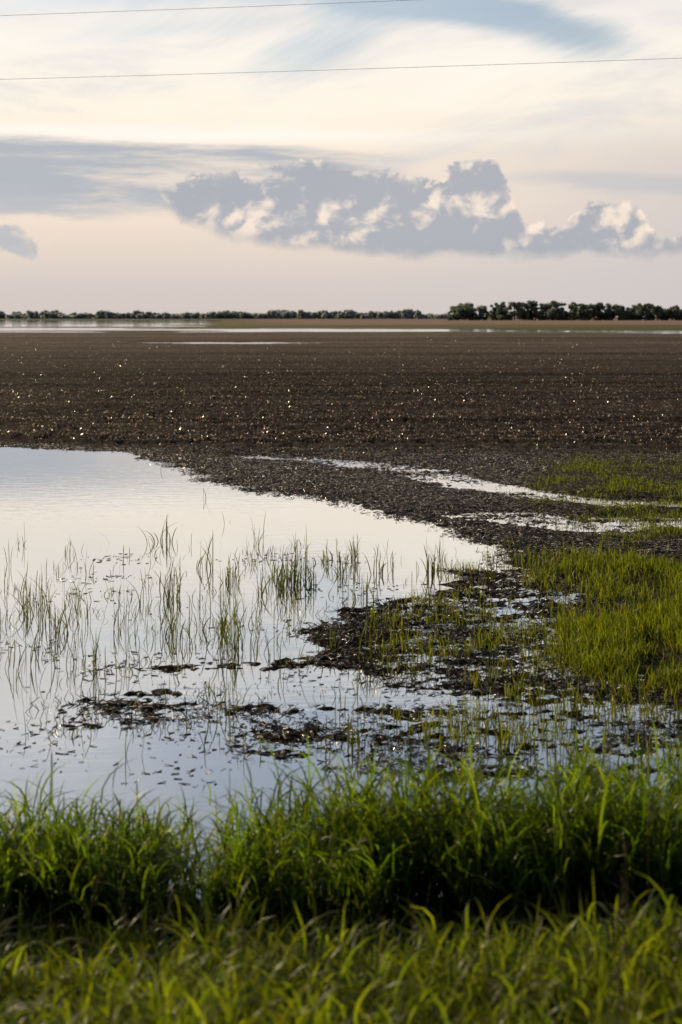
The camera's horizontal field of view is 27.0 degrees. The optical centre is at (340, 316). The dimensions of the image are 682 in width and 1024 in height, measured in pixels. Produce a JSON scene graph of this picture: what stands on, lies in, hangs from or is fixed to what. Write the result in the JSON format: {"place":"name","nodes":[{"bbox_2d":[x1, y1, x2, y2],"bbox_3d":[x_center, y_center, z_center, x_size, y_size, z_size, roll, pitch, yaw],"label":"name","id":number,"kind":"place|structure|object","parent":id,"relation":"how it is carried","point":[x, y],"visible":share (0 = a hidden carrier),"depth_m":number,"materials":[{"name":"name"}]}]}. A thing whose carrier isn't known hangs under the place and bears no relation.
{"place":"outdoors","nodes":[
{"label":"outdoors","id":0,"kind":"place"},
{"bbox_2d":[0,320,681,905],"bbox_3d":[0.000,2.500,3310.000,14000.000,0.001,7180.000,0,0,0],"label":"flood water","id":1,"kind":"structure","parent":0,"point":[54,504],"depth_m":11.73,"materials":[{"name":"grey liquid"}]},
{"bbox_2d":[0,466,680,782],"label":"emergent reeds","id":2,"kind":"object","parent":1,"relation":"on","point":[224,625],"visible":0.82,"depth_m":11.48,"materials":[{"name":"green plant"}]},
{"bbox_2d":[0,317,681,1023],"bbox_3d":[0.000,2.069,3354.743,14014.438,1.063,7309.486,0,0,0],"label":"ground","id":3,"kind":"structure","parent":0,"point":[664,349],"depth_m":31.33,"materials":[{"name":"soil"}]},
{"bbox_2d":[0,308,452,318],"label":"distant tree line","id":4,"kind":"object","parent":3,"relation":"on","point":[288,314],"visible":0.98,"depth_m":1475.70,"materials":[{"name":"green plant"}]},
{"bbox_2d":[0,716,681,935],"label":"shoreline grass","id":5,"kind":"structure","parent":3,"relation":"on","point":[516,850],"depth_m":5.58,"materials":[{"name":"green plant"}]},
{"bbox_2d":[0,445,681,795],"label":"mud debris","id":6,"kind":"object","parent":3,"relation":"on","point":[296,731],"visible":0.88,"depth_m":10.81,"materials":[{"name":"soil"}]},
{"bbox_2d":[0,334,681,453],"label":"crop residue","id":7,"kind":"object","parent":3,"relation":"on","point":[416,433],"visible":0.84,"depth_m":39.07},
{"bbox_2d":[447,302,488,319],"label":"tree clump","id":8,"kind":"object","parent":3,"relation":"on","point":[465,311],"visible":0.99,"depth_m":874.52,"materials":[{"name":"green plant"}]},
{"bbox_2d":[279,452,681,769],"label":"marsh grass","id":9,"kind":"structure","parent":3,"relation":"on","point":[610,632],"depth_m":11.05,"materials":[{"name":"green plant"}]},
{"bbox_2d":[487,300,681,319],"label":"tree grove","id":10,"kind":"object","parent":3,"relation":"on","point":[639,311],"visible":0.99,"depth_m":880.40,"materials":[{"name":"green plant"}]},
{"bbox_3d":[-45.000,-1.500,31.135,0.320,9.500,0.350,0,0,0],"label":"utility pole","id":11,"kind":"object","parent":3,"relation":"on","visible":0},
{"bbox_2d":[0,0,406,15],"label":"power line","id":12,"kind":"object","parent":11,"relation":"attached to","point":[202,8],"visible":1,"depth_m":23.47,"materials":[{"name":"silver metal"}]},
{"bbox_2d":[0,58,677,79],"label":"power line","id":13,"kind":"object","parent":11,"relation":"attached to","point":[349,69],"visible":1,"depth_m":23.03,"materials":[{"name":"silver metal"}]},
{"bbox_2d":[0,870,681,1023],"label":"verge grass","id":14,"kind":"structure","parent":0,"point":[529,994],"depth_m":3.98,"materials":[{"name":"green plant"}]},
{"bbox_2d":[0,0,681,316],"label":"sky","id":15,"kind":"structure","parent":0,"point":[426,188],"materials":[{"name":"white"}]}
]}

